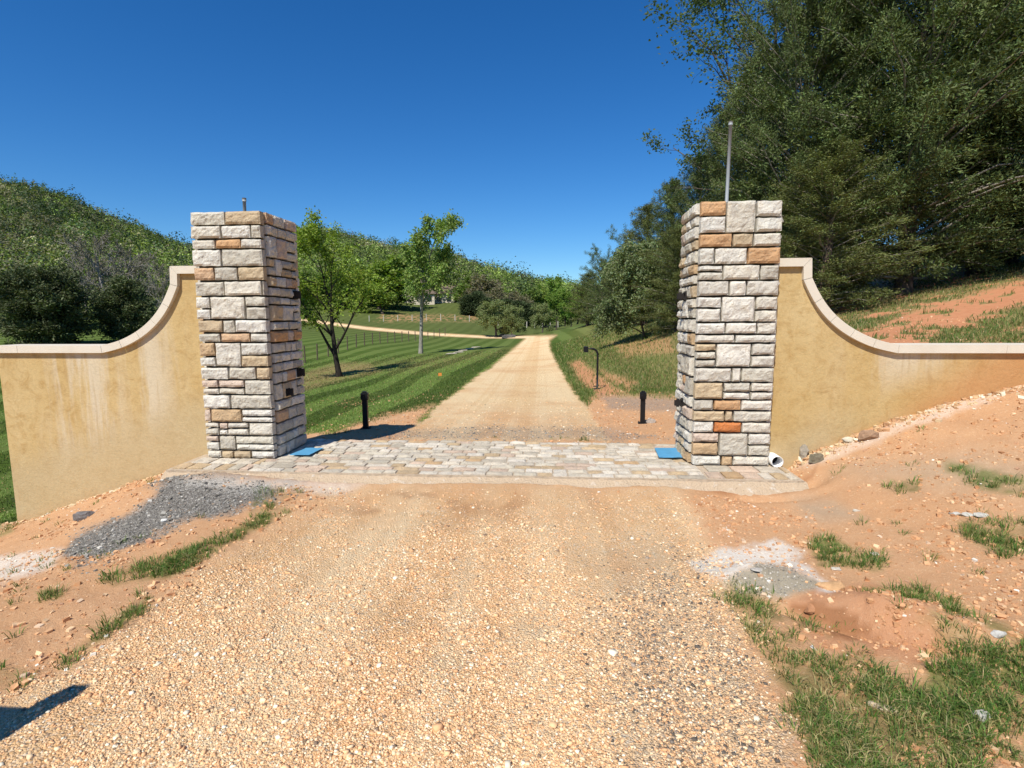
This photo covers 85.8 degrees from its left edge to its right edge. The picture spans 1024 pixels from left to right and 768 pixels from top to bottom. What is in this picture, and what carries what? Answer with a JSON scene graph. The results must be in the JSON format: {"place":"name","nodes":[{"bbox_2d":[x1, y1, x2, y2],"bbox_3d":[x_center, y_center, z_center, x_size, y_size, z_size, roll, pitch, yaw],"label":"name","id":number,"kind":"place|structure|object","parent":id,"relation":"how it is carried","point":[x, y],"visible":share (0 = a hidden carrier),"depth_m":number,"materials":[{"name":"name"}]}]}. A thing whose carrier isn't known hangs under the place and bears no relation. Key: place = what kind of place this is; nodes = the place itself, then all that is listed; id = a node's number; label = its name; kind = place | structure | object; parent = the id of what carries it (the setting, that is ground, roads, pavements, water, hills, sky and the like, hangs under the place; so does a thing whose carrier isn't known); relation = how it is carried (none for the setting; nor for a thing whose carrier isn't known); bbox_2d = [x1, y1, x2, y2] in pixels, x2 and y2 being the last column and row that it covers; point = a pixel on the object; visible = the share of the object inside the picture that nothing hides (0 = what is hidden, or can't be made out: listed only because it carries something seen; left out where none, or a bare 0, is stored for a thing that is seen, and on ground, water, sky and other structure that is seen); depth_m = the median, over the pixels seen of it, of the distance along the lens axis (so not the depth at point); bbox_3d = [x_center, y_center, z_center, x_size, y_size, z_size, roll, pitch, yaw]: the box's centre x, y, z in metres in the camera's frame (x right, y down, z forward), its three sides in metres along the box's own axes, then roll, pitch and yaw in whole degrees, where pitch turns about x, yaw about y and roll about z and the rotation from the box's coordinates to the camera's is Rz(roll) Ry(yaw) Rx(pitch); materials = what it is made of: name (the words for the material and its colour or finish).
{"place":"outdoors","nodes":[
{"label":"outdoors","id":0,"kind":"place"},
{"bbox_2d":[0,398,809,767],"bbox_3d":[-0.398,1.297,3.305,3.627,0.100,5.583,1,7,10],"label":"gravel road","id":1,"kind":"structure","parent":0,"point":[501,504],"depth_m":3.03,"materials":[{"name":"beige gravel"}]},
{"bbox_2d":[301,319,609,442],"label":"driveway","id":2,"kind":"structure","parent":0,"point":[528,369],"depth_m":11.92,"materials":[{"name":"beige gravel"}]},
{"bbox_2d":[12,211,942,327],"bbox_3d":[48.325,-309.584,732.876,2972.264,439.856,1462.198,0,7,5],"label":"hillside","id":3,"kind":"structure","parent":0,"point":[438,308],"depth_m":131.90,"materials":[{"name":"green plant"}]},
{"bbox_2d":[299,268,322,309],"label":"oak tree","id":4,"kind":"object","parent":3,"relation":"on","point":[305,275],"visible":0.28,"depth_m":125.78,"materials":[{"name":"green plant"}]},
{"bbox_2d":[0,173,633,301],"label":"hill woodland","id":5,"kind":"object","parent":3,"relation":"on","point":[28,235],"visible":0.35,"depth_m":223.06,"materials":[{"name":"green plant"}]},
{"bbox_2d":[319,266,353,308],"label":"beech tree","id":6,"kind":"object","parent":3,"relation":"on","point":[323,292],"visible":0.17,"depth_m":126.89,"materials":[{"name":"green plant"}]},
{"bbox_2d":[322,273,356,306],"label":"oak tree","id":7,"kind":"object","parent":3,"relation":"on","point":[344,286],"visible":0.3,"depth_m":126.40,"materials":[{"name":"green plant"}]},
{"bbox_2d":[345,260,375,299],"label":"oak tree","id":8,"kind":"object","parent":3,"relation":"on","point":[364,267],"visible":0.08,"depth_m":130.13,"materials":[{"name":"green plant"}]},
{"bbox_2d":[349,282,399,313],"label":"beech tree","id":9,"kind":"object","parent":3,"relation":"on","point":[381,299],"visible":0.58,"depth_m":119.13,"materials":[{"name":"green plant"}]},
{"bbox_2d":[353,254,422,309],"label":"beech tree","id":10,"kind":"object","parent":3,"relation":"on","point":[391,272],"visible":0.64,"depth_m":128.18,"materials":[{"name":"green plant"}]},
{"bbox_2d":[400,280,454,304],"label":"country house","id":11,"kind":"structure","parent":3,"relation":"on","point":[433,300],"depth_m":151.37,"materials":[{"name":"paint"}]},
{"bbox_2d":[457,294,477,315],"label":"cedar tree","id":12,"kind":"object","parent":3,"relation":"on","point":[465,303],"visible":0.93,"depth_m":120.09,"materials":[{"name":"green plant"}]},
{"bbox_2d":[450,274,490,305],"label":"oak tree","id":13,"kind":"object","parent":3,"relation":"on","point":[464,288],"visible":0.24,"depth_m":134.31,"materials":[{"name":"green plant"}]},
{"bbox_2d":[470,290,485,316],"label":"cedar tree","id":14,"kind":"object","parent":3,"relation":"on","point":[478,295],"visible":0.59,"depth_m":120.08,"materials":[{"name":"green plant"}]},
{"bbox_2d":[457,272,508,300],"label":"budding tree","id":15,"kind":"object","parent":3,"relation":"on","point":[485,285],"visible":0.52,"depth_m":126.97,"materials":[{"name":"green plant"}]},
{"bbox_2d":[477,296,493,313],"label":"cedar tree","id":16,"kind":"object","parent":3,"relation":"on","point":[488,299],"visible":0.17,"depth_m":119.50,"materials":[{"name":"green plant"}]},
{"bbox_2d":[483,284,507,300],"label":"budding tree","id":17,"kind":"object","parent":3,"relation":"on","point":[493,295],"visible":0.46,"depth_m":122.56,"materials":[{"name":"green plant"}]},
{"bbox_2d":[502,291,525,300],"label":"budding tree","id":18,"kind":"object","parent":3,"relation":"on","point":[511,294],"visible":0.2,"depth_m":119.41,"materials":[{"name":"green plant"}]},
{"bbox_2d":[514,294,532,302],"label":"budding tree","id":19,"kind":"object","parent":3,"relation":"on","point":[527,299],"visible":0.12,"depth_m":117.72,"materials":[{"name":"green plant"}]},
{"bbox_2d":[519,286,544,322],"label":"oak tree","id":20,"kind":"object","parent":3,"relation":"on","point":[534,294],"visible":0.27,"depth_m":122.13,"materials":[{"name":"green plant"}]},
{"bbox_2d":[532,283,555,326],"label":"beech tree","id":21,"kind":"object","parent":3,"relation":"on","point":[544,292],"visible":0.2,"depth_m":126.00,"materials":[{"name":"green plant"}]},
{"bbox_2d":[0,0,979,284],"label":"sky","id":22,"kind":"structure","parent":0,"point":[524,119],"materials":[{"name":"blue"}]},
{"bbox_2d":[0,252,1023,767],"bbox_3d":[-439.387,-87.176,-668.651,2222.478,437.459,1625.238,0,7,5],"label":"bare soil","id":23,"kind":"structure","parent":0,"point":[818,500],"depth_m":4.39,"materials":[{"name":"orange soil"}]},
{"bbox_2d":[73,511,94,520],"bbox_3d":[-3.984,1.238,5.141,0.218,0.102,0.106,-3,8,-21],"label":"rock","id":24,"kind":"object","parent":23,"relation":"on","point":[80,515],"visible":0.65,"depth_m":5.11,"materials":[{"name":"grey stone"}]},
{"bbox_2d":[0,266,209,520],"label":"wing wall","id":25,"kind":"structure","parent":23,"relation":"on","point":[85,421],"depth_m":6.53,"materials":[{"name":"paint"}]},
{"bbox_2d":[145,538,154,543],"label":"rock","id":26,"kind":"object","parent":23,"relation":"on","point":[149,541],"visible":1,"depth_m":4.21,"materials":[{"name":"stone"}]},
{"bbox_2d":[51,395,673,578],"bbox_3d":[0.344,0.733,8.462,4.491,0.444,11.518,7,10,44],"label":"crushed stone","id":27,"kind":"object","parent":23,"relation":"on","point":[103,543],"visible":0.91,"depth_m":4.86,"materials":[{"name":"grey gravel"}]},
{"bbox_2d":[360,391,370,428],"bbox_3d":[-2.345,0.467,8.798,0.150,0.703,0.165,-1,7,-4],"label":"bollard","id":28,"kind":"object","parent":23,"relation":"on","point":[364,395],"visible":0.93,"depth_m":8.77,"materials":[{"name":"metal"}]},
{"bbox_2d":[160,439,808,495],"bbox_3d":[-0.369,1.027,6.229,6.570,0.428,1.741,0,7,5],"label":"stone apron","id":29,"kind":"object","parent":23,"relation":"on","point":[592,465],"visible":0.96,"depth_m":5.86,"materials":[{"name":"stone"}]},
{"bbox_2d":[191,198,306,457],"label":"stone pillar","id":30,"kind":"structure","parent":29,"relation":"on","point":[246,272],"depth_m":6.16,"materials":[{"name":"stone"}]},
{"bbox_2d":[290,448,322,454],"bbox_3d":[-2.411,0.792,6.481,0.263,0.011,0.346,0,7,5],"label":"plastic cover","id":31,"kind":"object","parent":29,"relation":"on","point":[307,451],"visible":1,"depth_m":6.46,"materials":[{"name":"blue plastic"}]},
{"bbox_2d":[655,448,681,457],"bbox_3d":[1.790,0.788,6.338,0.276,0.011,0.457,0,7,5],"label":"plastic cover","id":32,"kind":"object","parent":29,"relation":"on","point":[668,453],"visible":1,"depth_m":6.30,"materials":[{"name":"blue plastic"}]},
{"bbox_2d":[673,121,783,465],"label":"stone pillar","id":33,"kind":"structure","parent":29,"relation":"on","point":[729,283],"depth_m":5.71,"materials":[{"name":"stone"}]},
{"bbox_2d":[768,452,783,466],"bbox_3d":[2.812,0.812,5.913,0.124,0.124,0.200,0,7,5],"label":"drain pipe","id":34,"kind":"object","parent":29,"relation":"on","point":[775,460],"visible":0.86,"depth_m":5.88,"materials":[{"name":"white plastic"}]},
{"bbox_2d":[0,385,1023,529],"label":"mortar crumbs","id":35,"kind":"object","parent":23,"relation":"on","point":[878,428],"visible":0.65,"depth_m":5.75,"materials":[{"name":"white concrete"}]},
{"bbox_2d":[0,316,1023,767],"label":"clay clods","id":36,"kind":"object","parent":23,"relation":"on","point":[896,616],"visible":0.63,"depth_m":3.76,"materials":[{"name":"orange soil"}]},
{"bbox_2d":[0,298,1023,767],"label":"clay stones","id":37,"kind":"object","parent":23,"relation":"on","point":[974,560],"visible":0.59,"depth_m":3.93,"materials":[{"name":"beige stone"}]},
{"bbox_2d":[583,346,599,389],"bbox_3d":[2.121,-0.378,14.575,0.465,1.233,0.180,0,7,-1],"label":"intercom stand","id":38,"kind":"object","parent":23,"relation":"on","point":[585,348],"visible":0.91,"depth_m":14.53,"materials":[{"name":"metal"}]},
{"bbox_2d":[638,391,646,423],"bbox_3d":[2.251,0.450,9.476,0.150,0.663,0.165,1,7,10],"label":"bollard","id":39,"kind":"object","parent":23,"relation":"on","point":[643,396],"visible":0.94,"depth_m":9.44,"materials":[{"name":"metal"}]},
{"bbox_2d":[646,418,655,422],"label":"rock","id":40,"kind":"object","parent":23,"relation":"on","point":[650,420],"visible":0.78,"depth_m":9.46,"materials":[{"name":"grey stone"}]},
{"bbox_2d":[750,567,761,571],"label":"rock","id":41,"kind":"object","parent":23,"relation":"on","point":[756,569],"visible":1,"depth_m":3.54,"materials":[{"name":"white stone"}]},
{"bbox_2d":[731,561,815,596],"bbox_3d":[1.708,1.240,3.533,0.481,0.117,0.622,6,10,43],"label":"ash grit","id":42,"kind":"object","parent":23,"relation":"on","point":[738,574],"visible":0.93,"depth_m":3.48,"materials":[{"name":"grey gravel"}]},
{"bbox_2d":[799,444,809,459],"bbox_3d":[3.142,0.762,5.949,0.090,0.243,0.129,-3,8,-23],"label":"rock","id":43,"kind":"object","parent":23,"relation":"on","point":[804,450],"visible":0.8,"depth_m":5.91,"materials":[{"name":"grey stone"}]},
{"bbox_2d":[804,604,814,614],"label":"rock","id":44,"kind":"object","parent":23,"relation":"on","point":[810,609],"visible":1,"depth_m":3.19,"materials":[{"name":"beige stone"}]},
{"bbox_2d":[704,0,918,289],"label":"cedar tree","id":45,"kind":"object","parent":23,"relation":"on","point":[791,13],"visible":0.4,"depth_m":18.34,"materials":[{"name":"green plant"}]},
{"bbox_2d":[808,453,823,463],"bbox_3d":[3.171,0.774,5.740,0.144,0.125,0.100,0,7,5],"label":"rock","id":46,"kind":"object","parent":23,"relation":"on","point":[815,458],"visible":0.96,"depth_m":5.70,"materials":[{"name":"grey stone"}]},
{"bbox_2d":[815,581,844,590],"bbox_3d":[1.974,1.262,3.420,0.168,0.084,0.091,2,7,16],"label":"rock","id":47,"kind":"object","parent":23,"relation":"on","point":[834,585],"visible":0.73,"depth_m":3.40,"materials":[{"name":"beige stone"}]},
{"bbox_2d":[831,567,840,570],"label":"rock","id":48,"kind":"object","parent":23,"relation":"on","point":[836,568],"visible":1,"depth_m":3.67,"materials":[{"name":"beige stone"}]},
{"bbox_2d":[841,437,852,442],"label":"rock","id":49,"kind":"object","parent":23,"relation":"on","point":[847,439],"visible":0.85,"depth_m":5.78,"materials":[{"name":"beige stone"}]},
{"bbox_2d":[762,133,939,310],"bbox_3d":[10.045,-4.714,17.073,5.789,5.516,4.610,0,7,1],"label":"cedar tree","id":50,"kind":"object","parent":23,"relation":"on","point":[829,168],"visible":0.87,"depth_m":16.45,"materials":[{"name":"green plant"}]},
{"bbox_2d":[678,0,1023,303],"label":"cedar tree","id":51,"kind":"object","parent":23,"relation":"on","point":[887,123],"visible":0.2,"depth_m":17.55,"materials":[{"name":"green plant"}]},
{"bbox_2d":[858,430,878,440],"bbox_3d":[3.673,0.541,5.657,0.202,0.137,0.121,0,7,5],"label":"rock","id":52,"kind":"object","parent":23,"relation":"on","point":[864,435],"visible":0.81,"depth_m":5.64,"materials":[{"name":"brown stone"}]},
{"bbox_2d":[750,0,1023,295],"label":"cedar tree","id":53,"kind":"object","parent":23,"relation":"on","point":[895,39],"visible":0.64,"depth_m":16.55,"materials":[{"name":"green plant"}]},
{"bbox_2d":[766,258,1023,468],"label":"wing wall","id":54,"kind":"structure","parent":23,"relation":"on","point":[836,378],"depth_m":5.79,"materials":[{"name":"paint"}]},
{"bbox_2d":[878,0,1023,276],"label":"cedar tree","id":55,"kind":"object","parent":23,"relation":"on","point":[1021,219],"visible":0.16,"depth_m":17.45,"materials":[{"name":"green plant"}]},
{"bbox_2d":[958,512,972,516],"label":"rock","id":56,"kind":"object","parent":23,"relation":"on","point":[966,514],"visible":0.94,"depth_m":4.10,"materials":[{"name":"white stone"}]},
{"bbox_2d":[917,59,1023,266],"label":"cedar tree","id":57,"kind":"object","parent":23,"relation":"on","point":[1013,260],"depth_m":22.27,"materials":[{"name":"green plant"}]},
{"bbox_2d":[973,512,987,517],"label":"rock","id":58,"kind":"object","parent":23,"relation":"on","point":[979,514],"visible":0.88,"depth_m":4.05,"materials":[{"name":"white stone"}]},
{"bbox_2d":[990,630,1006,638],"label":"rock","id":59,"kind":"object","parent":23,"relation":"on","point":[995,634],"visible":1,"depth_m":2.79,"materials":[{"name":"white stone"}]},
{"bbox_2d":[0,247,1023,767],"bbox_3d":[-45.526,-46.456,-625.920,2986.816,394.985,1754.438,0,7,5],"label":"lawn","id":60,"kind":"structure","parent":0,"point":[310,339],"depth_m":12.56,"materials":[{"name":"green plant"}]},
{"bbox_2d":[0,271,22,327],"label":"cedar tree","id":61,"kind":"object","parent":60,"relation":"on","point":[2,320],"visible":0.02,"depth_m":51.05,"materials":[{"name":"green plant"}]},
{"bbox_2d":[0,259,118,344],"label":"cedar tree","id":62,"kind":"object","parent":60,"relation":"on","point":[47,307],"visible":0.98,"depth_m":33.81,"materials":[{"name":"green plant"}]},
{"bbox_2d":[62,249,113,317],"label":"bare tree","id":63,"kind":"object","parent":60,"relation":"on","point":[92,271],"visible":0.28,"depth_m":71.35,"materials":[{"name":"grey plant"}]},
{"bbox_2d":[52,229,147,295],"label":"bare tree","id":64,"kind":"object","parent":60,"relation":"on","point":[100,243],"visible":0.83,"depth_m":60.76,"materials":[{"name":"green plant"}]},
{"bbox_2d":[87,272,157,341],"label":"cedar tree","id":65,"kind":"object","parent":60,"relation":"on","point":[128,310],"visible":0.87,"depth_m":37.61,"materials":[{"name":"green plant"}]},
{"bbox_2d":[87,244,159,302],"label":"bare tree","id":66,"kind":"object","parent":60,"relation":"on","point":[146,260],"visible":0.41,"depth_m":78.88,"materials":[{"name":"grey plant"}]},
{"bbox_2d":[114,259,163,307],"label":"bare tree","id":67,"kind":"object","parent":60,"relation":"on","point":[140,273],"visible":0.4,"depth_m":64.38,"materials":[{"name":"grey plant"}]},
{"bbox_2d":[136,260,169,308],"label":"bare tree","id":68,"kind":"object","parent":60,"relation":"on","point":[160,288],"visible":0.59,"depth_m":56.94,"materials":[{"name":"grey plant"}]},
{"bbox_2d":[292,205,392,376],"bbox_3d":[-8.406,-4.014,25.621,6.690,7.956,5.041,-9,11,-51],"label":"maple tree","id":69,"kind":"object","parent":60,"relation":"on","point":[313,240],"visible":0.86,"depth_m":25.61,"materials":[{"name":"green plant"}]},
{"bbox_2d":[303,328,444,362],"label":"field fence","id":70,"kind":"object","parent":60,"relation":"on","point":[327,351],"visible":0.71,"depth_m":47.92,"materials":[{"name":"metal"}]},
{"bbox_2d":[369,314,474,321],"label":"field fence","id":71,"kind":"object","parent":60,"relation":"on","point":[412,318],"visible":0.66,"depth_m":105.74,"materials":[{"name":"wood"}]},
{"bbox_2d":[395,208,468,353],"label":"poplar tree","id":72,"kind":"object","parent":60,"relation":"on","point":[415,254],"visible":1,"depth_m":41.34,"materials":[{"name":"green plant"}]},
{"bbox_2d":[475,297,519,336],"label":"willow tree","id":73,"kind":"object","parent":60,"relation":"on","point":[493,316],"visible":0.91,"depth_m":81.53,"materials":[{"name":"green plant"}]},
{"bbox_2d":[497,298,514,311],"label":"cedar tree","id":74,"kind":"object","parent":60,"relation":"on","point":[507,300],"visible":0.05,"depth_m":116.29,"materials":[{"name":"green plant"}]},
{"bbox_2d":[497,303,526,334],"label":"willow tree","id":75,"kind":"object","parent":60,"relation":"on","point":[510,312],"visible":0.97,"depth_m":80.70,"materials":[{"name":"green plant"}]},
{"bbox_2d":[0,425,1023,767],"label":"grass tufts","id":76,"kind":"object","parent":60,"relation":"on","point":[836,721],"visible":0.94,"depth_m":2.55,"materials":[{"name":"green plant"}]},
{"bbox_2d":[509,299,530,324],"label":"cedar tree","id":77,"kind":"object","parent":60,"relation":"on","point":[515,303],"visible":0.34,"depth_m":114.08,"materials":[{"name":"green plant"}]},
{"bbox_2d":[521,302,540,326],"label":"cedar tree","id":78,"kind":"object","parent":60,"relation":"on","point":[531,312],"visible":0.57,"depth_m":114.19,"materials":[{"name":"green plant"}]},
{"bbox_2d":[529,302,556,332],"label":"willow tree","id":79,"kind":"object","parent":60,"relation":"on","point":[543,313],"visible":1,"depth_m":83.39,"materials":[{"name":"green plant"}]},
{"bbox_2d":[545,274,567,329],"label":"ash tree","id":80,"kind":"object","parent":60,"relation":"on","point":[555,285],"visible":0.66,"depth_m":89.92,"materials":[{"name":"green plant"}]},
{"bbox_2d":[550,299,572,325],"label":"oak tree","id":81,"kind":"object","parent":60,"relation":"on","point":[563,320],"visible":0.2,"depth_m":117.66,"materials":[{"name":"green plant"}]},
{"bbox_2d":[552,286,579,326],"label":"ash tree","id":82,"kind":"object","parent":60,"relation":"on","point":[563,301],"visible":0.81,"depth_m":83.29,"materials":[{"name":"green plant"}]},
{"bbox_2d":[562,273,604,325],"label":"cedar tree","id":83,"kind":"object","parent":60,"relation":"on","point":[587,319],"visible":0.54,"depth_m":55.29,"materials":[{"name":"green plant"}]},
{"bbox_2d":[569,291,597,323],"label":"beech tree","id":84,"kind":"object","parent":60,"relation":"on","point":[578,306],"visible":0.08,"depth_m":102.51,"materials":[{"name":"green plant"}]},
{"bbox_2d":[580,243,611,299],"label":"cherry tree","id":85,"kind":"object","parent":60,"relation":"on","point":[596,249],"visible":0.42,"depth_m":51.47,"materials":[{"name":"green plant"}]},
{"bbox_2d":[575,254,618,328],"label":"cedar tree","id":86,"kind":"object","parent":60,"relation":"on","point":[605,291],"visible":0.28,"depth_m":43.49,"materials":[{"name":"green plant"}]},
{"bbox_2d":[605,224,637,266],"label":"cherry tree","id":87,"kind":"object","parent":60,"relation":"on","point":[619,238],"visible":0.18,"depth_m":41.23,"materials":[{"name":"green plant"}]},
{"bbox_2d":[589,236,676,341],"bbox_3d":[6.320,-4.515,26.727,4.749,5.200,4.552,4,8,32],"label":"tree","id":88,"kind":"object","parent":60,"relation":"on","point":[628,268],"visible":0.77,"depth_m":26.09,"materials":[{"name":"green plant"}]},
{"bbox_2d":[606,202,667,324],"bbox_3d":[9.378,-8.060,37.473,5.531,8.440,4.404,-2,7,-15],"label":"cedar tree","id":89,"kind":"object","parent":60,"relation":"on","point":[645,217],"visible":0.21,"depth_m":36.75,"materials":[{"name":"green plant"}]},
{"bbox_2d":[623,226,683,333],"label":"cedar tree","id":90,"kind":"object","parent":60,"relation":"on","point":[674,244],"visible":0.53,"depth_m":22.60,"materials":[{"name":"green plant"}]},
{"bbox_2d":[633,176,690,320],"bbox_3d":[9.151,-7.531,31.525,4.989,8.480,4.750,3,8,23],"label":"cedar tree","id":91,"kind":"object","parent":60,"relation":"on","point":[662,210],"visible":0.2,"depth_m":30.88,"materials":[{"name":"green plant"}]},
{"bbox_2d":[654,150,716,303],"bbox_3d":[9.914,-7.874,29.439,4.795,9.025,5.037,6,10,43],"label":"cedar tree","id":92,"kind":"object","parent":60,"relation":"on","point":[679,210],"visible":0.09,"depth_m":29.02,"materials":[{"name":"green plant"}]},
{"bbox_2d":[668,105,749,264],"bbox_3d":[10.187,-8.123,26.245,5.397,10.051,5.138,-2,7,-16],"label":"cedar tree","id":93,"kind":"object","parent":60,"relation":"on","point":[711,155],"visible":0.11,"depth_m":26.03,"materials":[{"name":"green plant"}]},
{"bbox_2d":[710,174,787,232],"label":"cedar tree","id":94,"kind":"object","parent":60,"relation":"on","point":[723,194],"visible":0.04,"depth_m":20.80,"materials":[{"name":"green plant"}]},
{"bbox_2d":[683,42,818,250],"bbox_3d":[10.388,-8.428,23.192,6.165,11.361,6.477,-5,8,-33],"label":"cedar tree","id":95,"kind":"object","parent":60,"relation":"on","point":[716,167],"visible":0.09,"depth_m":22.60,"materials":[{"name":"green plant"}]},
{"bbox_2d":[636,0,886,209],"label":"cherry tree","id":96,"kind":"object","parent":60,"relation":"on","point":[708,4],"visible":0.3,"depth_m":24.43,"materials":[{"name":"green plant"}]},
{"bbox_2d":[868,701,896,713],"bbox_3d":[1.628,1.421,2.420,0.114,0.020,0.037,4,8,33],"label":"rock","id":97,"kind":"object","parent":60,"relation":"on","point":[874,704],"visible":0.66,"depth_m":2.42,"materials":[{"name":"beige stone"}]},
{"bbox_2d":[814,0,1023,275],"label":"cedar tree","id":98,"kind":"object","parent":60,"relation":"on","point":[969,272],"visible":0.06,"depth_m":17.94,"materials":[{"name":"green plant"}]},
{"bbox_2d":[971,709,989,721],"bbox_3d":[1.995,1.411,2.336,0.074,0.045,0.059,0,7,5],"label":"rock","id":99,"kind":"object","parent":60,"relation":"on","point":[981,714],"visible":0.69,"depth_m":2.33,"materials":[{"name":"white stone"}]}
]}

